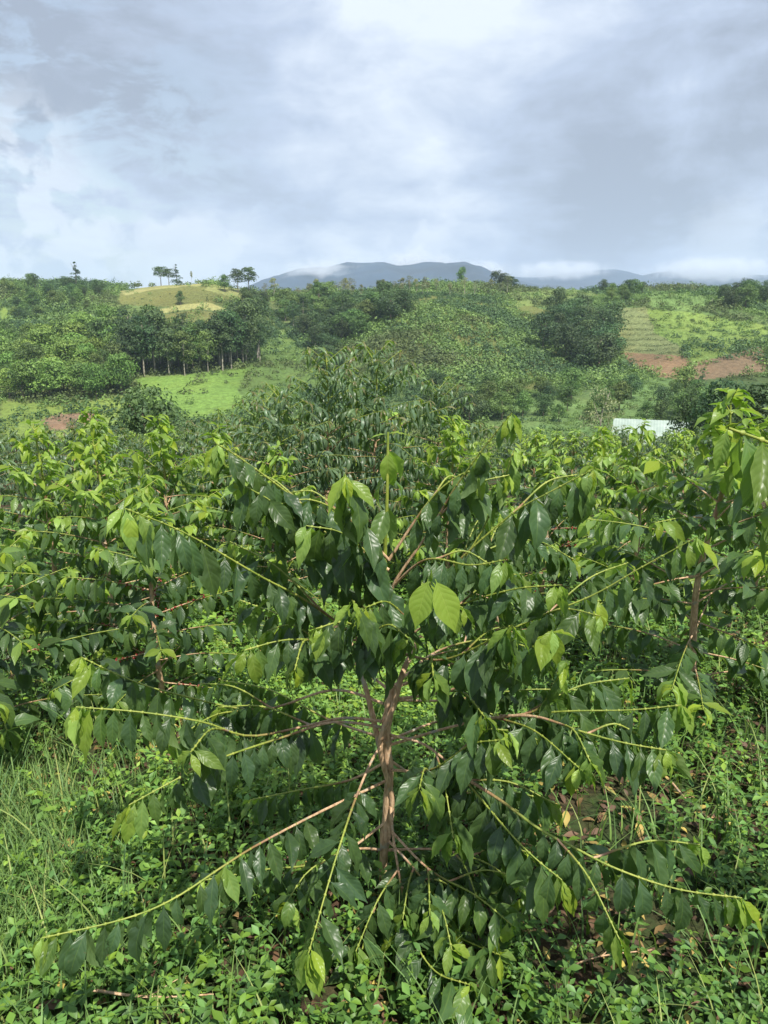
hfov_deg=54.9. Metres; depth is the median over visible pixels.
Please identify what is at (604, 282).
broadleaf tree
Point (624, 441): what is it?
coffee plant
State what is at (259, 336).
tall tree
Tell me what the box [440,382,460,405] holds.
broadleaf tree
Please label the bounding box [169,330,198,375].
tall tree
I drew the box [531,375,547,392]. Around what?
broadleaf tree
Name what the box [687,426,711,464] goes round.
coffee plant
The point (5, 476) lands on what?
coffee plant
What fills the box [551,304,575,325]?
broadleaf tree
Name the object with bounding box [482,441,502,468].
coffee plant
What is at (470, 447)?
coffee plant
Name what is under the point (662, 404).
broadleaf tree
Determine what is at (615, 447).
coffee plant
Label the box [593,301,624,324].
broadleaf tree
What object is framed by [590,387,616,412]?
broadleaf tree
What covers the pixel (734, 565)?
coffee plant
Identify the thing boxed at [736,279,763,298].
broadleaf tree
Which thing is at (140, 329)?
tall tree
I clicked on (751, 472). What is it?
coffee plant
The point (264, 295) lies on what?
broadleaf tree
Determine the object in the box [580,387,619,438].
sparse tree
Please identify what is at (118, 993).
twig
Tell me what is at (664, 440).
coffee plant
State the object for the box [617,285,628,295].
broadleaf tree
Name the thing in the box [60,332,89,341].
broadleaf tree
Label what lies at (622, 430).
coffee plant
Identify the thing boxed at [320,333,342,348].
broadleaf tree
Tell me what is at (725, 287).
broadleaf tree
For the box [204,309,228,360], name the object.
tall tree
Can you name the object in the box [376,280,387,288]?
tall tree
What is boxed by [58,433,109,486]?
coffee plant
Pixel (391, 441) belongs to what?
coffee plant
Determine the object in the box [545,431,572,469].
coffee plant
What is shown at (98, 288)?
broadleaf tree
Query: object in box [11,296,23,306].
broadleaf tree
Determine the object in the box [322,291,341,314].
broadleaf tree
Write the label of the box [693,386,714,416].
broadleaf tree
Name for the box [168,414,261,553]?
coffee plant
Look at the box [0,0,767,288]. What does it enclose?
sky
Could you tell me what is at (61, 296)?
broadleaf tree
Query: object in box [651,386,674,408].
broadleaf tree
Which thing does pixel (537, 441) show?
coffee plant
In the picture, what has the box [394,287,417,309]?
broadleaf tree
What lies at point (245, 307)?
tall tree
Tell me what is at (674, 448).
coffee plant
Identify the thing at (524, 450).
coffee plant
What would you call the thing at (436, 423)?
coffee plant
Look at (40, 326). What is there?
broadleaf tree
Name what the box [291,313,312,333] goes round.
broadleaf tree
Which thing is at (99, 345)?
broadleaf tree
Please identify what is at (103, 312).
broadleaf tree
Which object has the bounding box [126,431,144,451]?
coffee plant
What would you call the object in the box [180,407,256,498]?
coffee plant
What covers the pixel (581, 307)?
broadleaf tree
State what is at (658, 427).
shed
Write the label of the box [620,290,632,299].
broadleaf tree
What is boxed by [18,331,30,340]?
broadleaf tree
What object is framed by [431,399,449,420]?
broadleaf tree
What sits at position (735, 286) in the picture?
broadleaf tree
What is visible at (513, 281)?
broadleaf tree
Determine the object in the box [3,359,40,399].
broadleaf tree
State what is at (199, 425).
coffee plant
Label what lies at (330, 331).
broadleaf tree
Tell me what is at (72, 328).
broadleaf tree
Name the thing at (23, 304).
broadleaf tree
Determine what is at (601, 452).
coffee plant
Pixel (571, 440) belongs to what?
coffee plant
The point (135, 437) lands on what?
coffee plant
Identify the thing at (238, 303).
tall tree
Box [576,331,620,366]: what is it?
broadleaf tree
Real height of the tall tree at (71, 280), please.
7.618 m
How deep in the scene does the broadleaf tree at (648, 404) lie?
175.54 m
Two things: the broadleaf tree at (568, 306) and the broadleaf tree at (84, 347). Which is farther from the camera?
the broadleaf tree at (568, 306)
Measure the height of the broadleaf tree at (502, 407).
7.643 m
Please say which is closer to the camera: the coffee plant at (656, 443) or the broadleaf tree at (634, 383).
the coffee plant at (656, 443)
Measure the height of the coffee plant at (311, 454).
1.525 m
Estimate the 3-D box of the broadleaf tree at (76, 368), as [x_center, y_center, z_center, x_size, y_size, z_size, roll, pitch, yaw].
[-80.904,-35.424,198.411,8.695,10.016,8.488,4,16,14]
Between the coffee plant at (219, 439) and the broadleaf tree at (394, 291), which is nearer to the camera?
the coffee plant at (219, 439)
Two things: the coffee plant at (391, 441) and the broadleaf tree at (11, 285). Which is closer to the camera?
the coffee plant at (391, 441)
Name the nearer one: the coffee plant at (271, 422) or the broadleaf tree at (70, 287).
the coffee plant at (271, 422)
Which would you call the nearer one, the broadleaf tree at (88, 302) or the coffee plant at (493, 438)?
the coffee plant at (493, 438)
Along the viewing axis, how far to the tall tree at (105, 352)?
208.77 m
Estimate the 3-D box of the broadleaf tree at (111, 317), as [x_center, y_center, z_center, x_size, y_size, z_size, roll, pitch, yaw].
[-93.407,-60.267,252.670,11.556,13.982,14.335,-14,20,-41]
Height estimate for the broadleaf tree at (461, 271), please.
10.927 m
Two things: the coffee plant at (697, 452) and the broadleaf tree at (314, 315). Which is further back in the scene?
the broadleaf tree at (314, 315)
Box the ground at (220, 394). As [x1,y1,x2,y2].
[0,284,767,1023]
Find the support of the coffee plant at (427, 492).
on the ground at (220, 394)
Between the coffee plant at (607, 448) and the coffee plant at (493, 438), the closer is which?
the coffee plant at (607, 448)
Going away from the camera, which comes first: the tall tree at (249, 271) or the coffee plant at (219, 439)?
the coffee plant at (219, 439)
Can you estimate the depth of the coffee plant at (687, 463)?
9.02 m
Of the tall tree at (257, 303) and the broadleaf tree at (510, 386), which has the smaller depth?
the broadleaf tree at (510, 386)
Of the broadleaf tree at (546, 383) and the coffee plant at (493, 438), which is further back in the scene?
the broadleaf tree at (546, 383)
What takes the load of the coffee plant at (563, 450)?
on the ground at (220, 394)
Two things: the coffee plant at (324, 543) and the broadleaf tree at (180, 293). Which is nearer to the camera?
the coffee plant at (324, 543)
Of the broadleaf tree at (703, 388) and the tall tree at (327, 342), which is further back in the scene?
the tall tree at (327, 342)
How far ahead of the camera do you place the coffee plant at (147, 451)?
27.21 m
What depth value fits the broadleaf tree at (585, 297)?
297.27 m
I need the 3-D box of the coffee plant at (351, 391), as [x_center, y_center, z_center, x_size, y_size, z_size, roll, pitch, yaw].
[-0.437,-0.312,6.101,1.458,2.063,1.459,-6,16,-22]
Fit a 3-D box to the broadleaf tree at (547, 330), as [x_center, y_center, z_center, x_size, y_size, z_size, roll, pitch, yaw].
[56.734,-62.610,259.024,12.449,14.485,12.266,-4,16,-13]
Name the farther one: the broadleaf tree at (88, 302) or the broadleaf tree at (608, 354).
the broadleaf tree at (88, 302)
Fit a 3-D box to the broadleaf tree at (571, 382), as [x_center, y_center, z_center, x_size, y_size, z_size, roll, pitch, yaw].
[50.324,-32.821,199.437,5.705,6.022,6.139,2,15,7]
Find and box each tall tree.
[0,320,16,337]
[12,308,26,317]
[28,273,40,286]
[41,284,54,293]
[66,277,75,283]
[67,296,76,308]
[80,287,87,298]
[88,351,107,368]
[98,349,109,369]
[105,309,146,338]
[109,322,142,375]
[114,329,145,366]
[119,315,159,375]
[121,331,144,362]
[131,304,162,361]
[135,309,169,368]
[141,319,162,364]
[152,266,167,285]
[154,328,179,374]
[154,332,180,371]
[162,268,175,281]
[162,320,179,364]
[166,314,199,363]
[168,316,182,363]
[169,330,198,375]
[170,326,202,368]
[181,322,201,367]
[191,325,210,364]
[194,319,206,359]
[195,329,217,370]
[201,315,237,364]
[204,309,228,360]
[205,318,235,370]
[215,309,248,368]
[219,319,237,362]
[221,300,257,353]
[227,268,243,286]
[229,306,243,353]
[232,318,257,364]
[233,300,261,363]
[234,316,253,359]
[241,267,258,291]
[242,297,275,358]
[250,321,269,361]
[251,296,274,351]
[285,300,299,325]
[298,295,308,308]
[305,322,322,345]
[315,333,325,346]
[322,339,333,347]
[334,316,349,339]
[337,289,354,304]
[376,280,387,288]
[549,312,567,343]
[602,336,618,360]
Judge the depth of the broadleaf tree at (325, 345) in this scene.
255.13 m
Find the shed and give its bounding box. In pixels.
[612,418,692,443]
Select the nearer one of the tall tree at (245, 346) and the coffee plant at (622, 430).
the coffee plant at (622, 430)
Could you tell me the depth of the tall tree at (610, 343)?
249.56 m
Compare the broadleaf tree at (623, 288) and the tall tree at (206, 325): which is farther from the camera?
the broadleaf tree at (623, 288)
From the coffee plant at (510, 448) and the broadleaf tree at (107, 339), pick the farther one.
the broadleaf tree at (107, 339)
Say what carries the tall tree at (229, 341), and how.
on the ground at (220, 394)
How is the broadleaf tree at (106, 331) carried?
on the ground at (220, 394)
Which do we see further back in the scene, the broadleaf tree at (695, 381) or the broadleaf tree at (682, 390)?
the broadleaf tree at (695, 381)
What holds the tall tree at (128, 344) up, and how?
on the ground at (220, 394)
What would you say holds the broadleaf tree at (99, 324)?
on the ground at (220, 394)
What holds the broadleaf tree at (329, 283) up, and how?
on the ground at (220, 394)
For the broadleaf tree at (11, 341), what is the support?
on the ground at (220, 394)
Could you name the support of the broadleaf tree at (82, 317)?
on the ground at (220, 394)
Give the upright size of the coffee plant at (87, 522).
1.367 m
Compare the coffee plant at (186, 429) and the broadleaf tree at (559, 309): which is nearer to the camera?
the coffee plant at (186, 429)
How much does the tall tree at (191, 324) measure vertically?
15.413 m
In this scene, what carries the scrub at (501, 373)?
on the ground at (220, 394)
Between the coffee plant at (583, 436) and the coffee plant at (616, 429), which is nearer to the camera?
the coffee plant at (583, 436)
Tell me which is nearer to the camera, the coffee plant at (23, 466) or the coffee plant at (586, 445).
the coffee plant at (23, 466)
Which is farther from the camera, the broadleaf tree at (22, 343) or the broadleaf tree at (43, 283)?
the broadleaf tree at (43, 283)
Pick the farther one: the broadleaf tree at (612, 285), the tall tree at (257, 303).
the broadleaf tree at (612, 285)
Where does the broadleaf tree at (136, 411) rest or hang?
on the ground at (220, 394)
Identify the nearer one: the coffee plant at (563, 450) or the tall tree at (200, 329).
the coffee plant at (563, 450)
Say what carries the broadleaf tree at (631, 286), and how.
on the ground at (220, 394)
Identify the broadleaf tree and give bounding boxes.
[0,278,7,285]
[0,328,17,344]
[0,336,14,358]
[0,345,15,355]
[0,353,18,370]
[0,364,13,387]
[0,368,17,397]
[2,351,26,367]
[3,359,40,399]
[5,281,18,294]
[6,339,22,349]
[9,306,17,315]
[10,339,46,364]
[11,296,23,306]
[12,342,48,366]
[13,280,23,290]
[17,327,65,347]
[18,302,28,308]
[18,322,35,335]
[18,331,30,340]
[19,307,32,317]
[21,273,37,285]
[22,357,74,394]
[24,286,35,295]
[24,290,39,304]
[25,323,58,344]
[31,305,47,316]
[38,344,54,353]
[39,354,67,369]
[40,282,48,293]
[43,317,70,337]
[43,339,88,370]
[45,289,60,303]
[47,366,71,390]
[55,322,96,340]
[56,306,64,312]
[58,276,68,285]
[59,293,66,301]
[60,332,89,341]
[63,282,78,292]
[65,357,90,369]
[65,361,92,396]
[66,285,75,294]
[67,311,95,329]
[68,343,99,362]
[70,337,88,345]
[71,287,84,303]
[77,362,109,398]
[80,317,110,341]
[81,337,105,355]
[82,299,91,307]
[83,317,111,337]
[89,279,103,290]
[89,368,113,394]
[91,341,134,371]
[92,305,122,319]
[93,286,102,293]
[97,324,118,339]
[98,335,119,358]
[100,384,192,445]
[101,352,139,393]
[102,316,121,330]
[106,363,123,387]
[175,291,186,302]
[218,274,230,289]
[237,286,251,299]
[247,291,259,297]
[258,292,269,301]
[273,287,300,308]
[278,298,291,320]
[290,291,308,312]
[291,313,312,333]
[296,311,323,329]
[304,281,332,311]
[313,296,332,313]
[315,308,339,329]
[317,280,343,304]
[317,321,339,335]
[317,344,336,357]
[319,345,343,363]
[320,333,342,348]
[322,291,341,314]
[325,357,345,374]
[326,311,355,336]
[332,292,358,311]
[338,301,356,312]
[339,308,362,333]
[348,312,371,332]
[352,298,377,321]
[364,291,384,318]
[370,281,395,295]
[372,293,402,320]
[378,288,407,306]
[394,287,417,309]
[422,387,443,408]
[423,369,447,387]
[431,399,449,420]
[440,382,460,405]
[449,390,476,415]
[451,391,492,421]
[456,267,466,280]
[476,380,497,402]
[477,372,501,394]
[477,393,493,410]
[486,392,515,419]
[490,270,509,282]
[500,379,521,400]
[509,276,518,286]
[512,377,530,393]
[513,390,534,415]
[525,312,562,348]
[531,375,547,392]
[534,393,555,415]
[537,380,556,396]
[539,304,571,333]
[541,288,568,311]
[542,385,558,401]
[549,323,584,360]
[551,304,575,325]
[551,403,567,421]
[557,366,586,387]
[558,386,577,410]
[561,333,603,356]
[561,379,580,399]
[563,297,586,310]
[566,293,594,307]
[566,307,594,326]
[567,304,596,322]
[569,342,599,365]
[570,304,602,323]
[572,318,603,344]
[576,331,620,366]
[580,400,598,419]
[587,323,628,350]
[589,308,628,334]
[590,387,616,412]
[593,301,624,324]
[593,319,617,330]
[597,279,608,289]
[601,375,621,394]
[604,287,617,298]
[605,283,618,292]
[607,380,634,409]
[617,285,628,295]
[618,279,635,292]
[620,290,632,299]
[621,373,644,394]
[632,279,642,293]
[637,400,658,419]
[638,281,645,291]
[648,399,670,419]
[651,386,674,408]
[665,391,710,436]
[666,380,676,399]
[667,388,692,407]
[668,382,684,392]
[668,391,692,414]
[670,365,698,388]
[684,378,767,439]
[688,379,705,388]
[690,382,707,393]
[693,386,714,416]
[703,382,767,439]
[715,283,735,295]
[722,288,741,303]
[731,277,752,293]
[735,283,759,306]
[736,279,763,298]
[756,285,767,300]
[762,280,767,293]
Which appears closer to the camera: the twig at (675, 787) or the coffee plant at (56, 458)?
the twig at (675, 787)
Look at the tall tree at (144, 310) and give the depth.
230.38 m
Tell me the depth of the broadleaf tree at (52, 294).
337.21 m
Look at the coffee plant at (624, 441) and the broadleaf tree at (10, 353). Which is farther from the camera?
the broadleaf tree at (10, 353)
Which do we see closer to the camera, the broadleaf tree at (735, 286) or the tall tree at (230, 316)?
the tall tree at (230, 316)
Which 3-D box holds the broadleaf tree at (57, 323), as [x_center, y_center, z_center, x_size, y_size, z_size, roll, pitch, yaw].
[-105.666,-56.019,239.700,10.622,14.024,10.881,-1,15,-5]
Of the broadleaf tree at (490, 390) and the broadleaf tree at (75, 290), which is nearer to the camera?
the broadleaf tree at (490, 390)
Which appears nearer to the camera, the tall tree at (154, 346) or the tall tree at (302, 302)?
the tall tree at (154, 346)
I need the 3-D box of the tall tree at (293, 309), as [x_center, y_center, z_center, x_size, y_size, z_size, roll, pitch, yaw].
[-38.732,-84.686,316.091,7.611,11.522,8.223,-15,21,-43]
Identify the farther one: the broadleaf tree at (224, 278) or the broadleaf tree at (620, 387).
the broadleaf tree at (224, 278)
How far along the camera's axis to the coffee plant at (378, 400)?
6.25 m
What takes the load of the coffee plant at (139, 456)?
on the ground at (220, 394)
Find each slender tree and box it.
[269,278,278,290]
[397,277,406,288]
[413,278,418,292]
[504,275,512,291]
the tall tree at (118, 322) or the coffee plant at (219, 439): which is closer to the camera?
the coffee plant at (219, 439)
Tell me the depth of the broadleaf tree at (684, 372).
198.86 m
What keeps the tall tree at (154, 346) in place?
on the ground at (220, 394)
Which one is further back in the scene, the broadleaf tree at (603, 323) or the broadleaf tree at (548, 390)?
the broadleaf tree at (603, 323)
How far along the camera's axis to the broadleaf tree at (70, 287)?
349.35 m
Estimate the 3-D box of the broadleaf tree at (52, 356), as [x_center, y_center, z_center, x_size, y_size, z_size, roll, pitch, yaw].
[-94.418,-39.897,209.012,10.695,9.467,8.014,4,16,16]
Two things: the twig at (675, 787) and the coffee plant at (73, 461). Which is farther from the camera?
the coffee plant at (73, 461)
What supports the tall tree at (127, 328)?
on the ground at (220, 394)
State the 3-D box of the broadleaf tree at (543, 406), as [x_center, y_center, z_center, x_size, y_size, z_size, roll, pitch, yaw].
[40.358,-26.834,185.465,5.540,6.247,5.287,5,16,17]
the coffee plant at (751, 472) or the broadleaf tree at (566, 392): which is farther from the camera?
the broadleaf tree at (566, 392)
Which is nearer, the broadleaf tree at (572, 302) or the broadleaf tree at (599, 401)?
the broadleaf tree at (599, 401)
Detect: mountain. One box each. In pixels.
[247,262,546,290]
[513,269,767,289]
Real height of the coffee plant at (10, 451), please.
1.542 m
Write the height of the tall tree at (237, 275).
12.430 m
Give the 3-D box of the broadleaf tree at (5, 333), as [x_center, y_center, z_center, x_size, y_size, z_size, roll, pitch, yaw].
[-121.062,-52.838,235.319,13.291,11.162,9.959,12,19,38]
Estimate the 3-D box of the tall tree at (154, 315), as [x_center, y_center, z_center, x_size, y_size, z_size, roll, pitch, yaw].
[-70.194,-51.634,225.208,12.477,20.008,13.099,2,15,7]
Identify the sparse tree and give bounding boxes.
[406,275,413,288]
[460,277,467,293]
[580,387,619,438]
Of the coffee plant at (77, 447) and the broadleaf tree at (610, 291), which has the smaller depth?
the coffee plant at (77, 447)
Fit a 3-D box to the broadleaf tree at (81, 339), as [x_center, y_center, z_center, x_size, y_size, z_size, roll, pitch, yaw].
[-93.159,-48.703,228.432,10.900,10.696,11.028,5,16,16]
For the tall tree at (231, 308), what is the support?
on the ground at (220, 394)
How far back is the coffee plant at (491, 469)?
12.99 m
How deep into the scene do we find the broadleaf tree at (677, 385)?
194.54 m
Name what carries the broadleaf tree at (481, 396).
on the ground at (220, 394)
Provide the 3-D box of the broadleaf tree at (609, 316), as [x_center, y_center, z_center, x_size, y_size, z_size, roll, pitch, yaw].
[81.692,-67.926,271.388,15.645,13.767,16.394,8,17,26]
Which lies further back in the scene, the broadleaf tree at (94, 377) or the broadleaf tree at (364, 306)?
the broadleaf tree at (364, 306)
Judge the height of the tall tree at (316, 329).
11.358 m
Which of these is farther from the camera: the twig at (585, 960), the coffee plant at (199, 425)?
the coffee plant at (199, 425)
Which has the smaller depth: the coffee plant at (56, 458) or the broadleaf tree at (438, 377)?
the coffee plant at (56, 458)
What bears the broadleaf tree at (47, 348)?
on the ground at (220, 394)
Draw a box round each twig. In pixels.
[92,979,213,997]
[561,949,651,969]
[668,779,708,817]
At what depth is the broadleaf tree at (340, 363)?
229.85 m
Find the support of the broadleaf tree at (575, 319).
on the ground at (220, 394)
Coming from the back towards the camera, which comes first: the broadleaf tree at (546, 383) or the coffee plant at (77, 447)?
the broadleaf tree at (546, 383)
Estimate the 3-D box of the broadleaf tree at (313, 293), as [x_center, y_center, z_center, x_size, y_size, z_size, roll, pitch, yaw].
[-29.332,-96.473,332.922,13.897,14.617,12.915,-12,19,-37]
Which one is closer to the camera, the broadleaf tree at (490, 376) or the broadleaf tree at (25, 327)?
the broadleaf tree at (490, 376)
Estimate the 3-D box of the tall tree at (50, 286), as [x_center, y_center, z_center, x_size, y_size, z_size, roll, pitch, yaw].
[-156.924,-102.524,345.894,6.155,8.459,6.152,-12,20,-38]
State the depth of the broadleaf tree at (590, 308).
270.84 m
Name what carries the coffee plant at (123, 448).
on the ground at (220, 394)
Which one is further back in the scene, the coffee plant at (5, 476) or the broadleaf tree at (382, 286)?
the broadleaf tree at (382, 286)
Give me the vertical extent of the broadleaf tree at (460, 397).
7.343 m
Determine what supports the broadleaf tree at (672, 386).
on the ground at (220, 394)
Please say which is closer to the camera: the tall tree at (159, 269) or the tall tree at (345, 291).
the tall tree at (345, 291)
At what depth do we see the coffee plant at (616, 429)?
27.19 m
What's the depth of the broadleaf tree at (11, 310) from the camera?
319.47 m
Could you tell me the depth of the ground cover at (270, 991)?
2.12 m
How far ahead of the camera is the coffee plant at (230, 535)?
4.62 m
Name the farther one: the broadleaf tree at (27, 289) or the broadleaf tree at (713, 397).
the broadleaf tree at (27, 289)
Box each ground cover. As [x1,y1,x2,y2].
[0,506,767,669]
[0,629,767,1023]
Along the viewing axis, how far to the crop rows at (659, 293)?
298.44 m
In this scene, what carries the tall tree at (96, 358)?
on the ground at (220, 394)
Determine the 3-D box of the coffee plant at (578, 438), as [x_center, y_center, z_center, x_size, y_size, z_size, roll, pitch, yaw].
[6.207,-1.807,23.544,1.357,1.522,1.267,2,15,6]
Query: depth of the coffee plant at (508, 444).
25.38 m
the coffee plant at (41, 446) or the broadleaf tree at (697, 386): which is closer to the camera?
the coffee plant at (41, 446)
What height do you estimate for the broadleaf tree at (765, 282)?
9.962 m
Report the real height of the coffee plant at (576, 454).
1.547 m
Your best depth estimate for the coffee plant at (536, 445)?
21.61 m
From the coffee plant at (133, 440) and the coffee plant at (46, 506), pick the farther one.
the coffee plant at (133, 440)
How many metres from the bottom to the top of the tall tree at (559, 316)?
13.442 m
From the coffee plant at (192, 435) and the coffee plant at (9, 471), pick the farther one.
the coffee plant at (9, 471)
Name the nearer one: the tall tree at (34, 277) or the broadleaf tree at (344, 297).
the broadleaf tree at (344, 297)
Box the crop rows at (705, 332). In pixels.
[653,310,766,356]
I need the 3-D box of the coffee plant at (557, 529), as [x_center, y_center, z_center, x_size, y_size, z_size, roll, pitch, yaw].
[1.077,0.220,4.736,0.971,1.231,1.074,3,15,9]
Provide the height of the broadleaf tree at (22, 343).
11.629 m
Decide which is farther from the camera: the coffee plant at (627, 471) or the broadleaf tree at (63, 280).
the broadleaf tree at (63, 280)
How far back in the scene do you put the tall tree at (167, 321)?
226.16 m
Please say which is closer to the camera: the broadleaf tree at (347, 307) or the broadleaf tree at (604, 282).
the broadleaf tree at (347, 307)
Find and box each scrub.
[0,275,767,459]
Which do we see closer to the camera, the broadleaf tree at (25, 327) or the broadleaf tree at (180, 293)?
the broadleaf tree at (25, 327)
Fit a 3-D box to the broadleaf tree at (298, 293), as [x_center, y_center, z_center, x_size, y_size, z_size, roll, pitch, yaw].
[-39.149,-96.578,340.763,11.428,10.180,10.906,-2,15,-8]
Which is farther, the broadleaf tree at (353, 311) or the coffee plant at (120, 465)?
the broadleaf tree at (353, 311)
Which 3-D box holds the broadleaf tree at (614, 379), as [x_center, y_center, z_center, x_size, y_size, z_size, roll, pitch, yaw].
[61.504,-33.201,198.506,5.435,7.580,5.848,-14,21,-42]
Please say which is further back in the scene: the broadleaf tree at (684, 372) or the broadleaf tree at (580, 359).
the broadleaf tree at (580, 359)
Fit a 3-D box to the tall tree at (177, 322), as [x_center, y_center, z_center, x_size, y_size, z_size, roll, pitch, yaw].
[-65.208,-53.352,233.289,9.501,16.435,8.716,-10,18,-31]
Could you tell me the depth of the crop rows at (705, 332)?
259.88 m
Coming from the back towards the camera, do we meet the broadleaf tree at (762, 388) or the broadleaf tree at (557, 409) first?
the broadleaf tree at (557, 409)
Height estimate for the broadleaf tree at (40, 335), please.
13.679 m
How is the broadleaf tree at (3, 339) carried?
on the ground at (220, 394)
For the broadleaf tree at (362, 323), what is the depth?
273.73 m
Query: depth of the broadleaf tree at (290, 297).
330.30 m
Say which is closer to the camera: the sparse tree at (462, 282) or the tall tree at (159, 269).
the sparse tree at (462, 282)
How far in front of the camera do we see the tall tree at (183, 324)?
226.65 m
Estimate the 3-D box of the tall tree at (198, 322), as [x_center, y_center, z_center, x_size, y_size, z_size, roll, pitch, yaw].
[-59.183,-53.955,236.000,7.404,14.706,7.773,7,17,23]
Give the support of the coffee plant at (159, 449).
on the ground at (220, 394)
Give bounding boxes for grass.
[0,591,767,1023]
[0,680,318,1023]
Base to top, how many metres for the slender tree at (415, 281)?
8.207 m
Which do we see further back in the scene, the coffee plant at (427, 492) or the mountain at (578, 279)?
the mountain at (578, 279)
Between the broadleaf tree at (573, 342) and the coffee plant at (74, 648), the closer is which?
the coffee plant at (74, 648)
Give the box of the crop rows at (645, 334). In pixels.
[618,308,683,353]
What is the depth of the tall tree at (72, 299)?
335.35 m
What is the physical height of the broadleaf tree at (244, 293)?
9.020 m
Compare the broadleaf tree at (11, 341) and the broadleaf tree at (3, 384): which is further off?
the broadleaf tree at (11, 341)
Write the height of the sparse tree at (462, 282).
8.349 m
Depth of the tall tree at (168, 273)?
408.32 m
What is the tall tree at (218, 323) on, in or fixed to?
on the ground at (220, 394)
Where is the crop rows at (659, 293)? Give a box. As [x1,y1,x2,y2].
[649,289,710,309]
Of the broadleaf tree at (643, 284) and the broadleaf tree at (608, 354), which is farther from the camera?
the broadleaf tree at (643, 284)
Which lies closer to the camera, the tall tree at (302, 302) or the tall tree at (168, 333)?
the tall tree at (168, 333)
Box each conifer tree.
[66,262,86,286]
[171,264,182,283]
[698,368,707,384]
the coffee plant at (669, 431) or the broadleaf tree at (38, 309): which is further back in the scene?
the broadleaf tree at (38, 309)
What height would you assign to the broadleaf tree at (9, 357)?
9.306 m
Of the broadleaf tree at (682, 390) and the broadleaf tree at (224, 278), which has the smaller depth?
the broadleaf tree at (682, 390)
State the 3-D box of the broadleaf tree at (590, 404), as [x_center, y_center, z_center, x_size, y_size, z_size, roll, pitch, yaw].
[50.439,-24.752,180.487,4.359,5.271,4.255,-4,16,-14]
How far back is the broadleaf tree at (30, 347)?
206.04 m
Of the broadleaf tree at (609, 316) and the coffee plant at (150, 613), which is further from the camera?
the broadleaf tree at (609, 316)
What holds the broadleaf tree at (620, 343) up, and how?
on the ground at (220, 394)
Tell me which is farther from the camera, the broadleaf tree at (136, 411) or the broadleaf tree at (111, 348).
the broadleaf tree at (111, 348)
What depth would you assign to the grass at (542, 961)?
2.35 m
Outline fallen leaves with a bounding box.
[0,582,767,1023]
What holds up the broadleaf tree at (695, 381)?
on the ground at (220, 394)
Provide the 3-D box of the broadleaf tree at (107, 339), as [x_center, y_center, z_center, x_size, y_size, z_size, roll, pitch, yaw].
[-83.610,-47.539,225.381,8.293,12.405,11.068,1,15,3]
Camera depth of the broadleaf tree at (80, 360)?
208.13 m
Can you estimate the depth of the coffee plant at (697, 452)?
11.06 m
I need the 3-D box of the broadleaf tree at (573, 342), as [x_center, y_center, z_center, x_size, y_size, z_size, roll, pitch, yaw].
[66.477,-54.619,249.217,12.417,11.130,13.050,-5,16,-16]
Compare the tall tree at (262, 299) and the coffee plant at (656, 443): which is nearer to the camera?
the coffee plant at (656, 443)
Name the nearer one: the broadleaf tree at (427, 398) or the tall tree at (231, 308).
the broadleaf tree at (427, 398)
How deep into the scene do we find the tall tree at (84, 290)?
347.73 m
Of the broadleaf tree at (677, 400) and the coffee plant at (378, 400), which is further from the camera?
the broadleaf tree at (677, 400)
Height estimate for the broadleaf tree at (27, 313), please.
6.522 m
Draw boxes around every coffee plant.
[0,419,174,662]
[0,426,49,490]
[0,431,29,470]
[0,431,32,495]
[0,435,235,703]
[0,442,38,514]
[0,458,16,522]
[0,470,20,504]
[0,520,142,754]
[13,406,184,579]
[20,424,71,489]
[28,497,277,765]
[31,421,108,501]
[32,413,761,1023]
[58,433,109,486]
[61,422,94,474]
[63,427,160,538]
[70,423,127,486]
[75,414,263,633]
[92,428,169,500]
[116,434,145,481]
[119,428,146,459]
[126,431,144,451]
[129,434,154,471]
[140,426,197,501]
[142,436,159,467]
[144,432,169,471]
[156,440,194,487]
[160,420,225,497]
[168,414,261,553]
[168,421,282,591]
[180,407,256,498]
[182,417,298,536]
[183,423,214,448]
[186,440,372,627]
[189,382,369,600]
[192,391,341,579]
[233,346,417,584]
[265,427,324,493]
[274,340,460,582]
[298,434,330,492]
[321,427,402,515]
[322,411,408,489]
[332,408,437,517]
[357,376,505,562]
[387,415,506,606]
[421,498,588,667]
[424,420,500,487]
[438,441,496,483]
[477,434,504,461]
[477,438,494,460]
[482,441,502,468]
[486,453,627,623]
[488,427,572,528]
[490,435,532,480]
[493,434,526,463]
[498,440,550,495]
[505,433,559,485]
[506,430,589,500]
[524,430,553,478]
[534,426,657,563]
[541,429,597,503]
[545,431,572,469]
[554,387,767,728]
[554,417,728,598]
[560,432,584,454]
[560,432,590,470]
[569,433,606,473]
[569,436,606,486]
[577,432,633,493]
[583,433,634,493]
[598,426,631,451]
[607,425,638,459]
[617,430,647,470]
[631,429,708,502]
[634,432,676,485]
[636,427,726,522]
[640,429,676,467]
[643,432,669,452]
[647,427,705,484]
[653,441,702,497]
[661,419,750,513]
[667,407,767,621]
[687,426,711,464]
[713,427,767,570]
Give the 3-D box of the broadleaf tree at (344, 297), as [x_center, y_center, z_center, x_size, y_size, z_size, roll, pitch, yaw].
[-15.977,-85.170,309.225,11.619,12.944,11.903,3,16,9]
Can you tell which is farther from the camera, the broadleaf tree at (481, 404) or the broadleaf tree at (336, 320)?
the broadleaf tree at (336, 320)

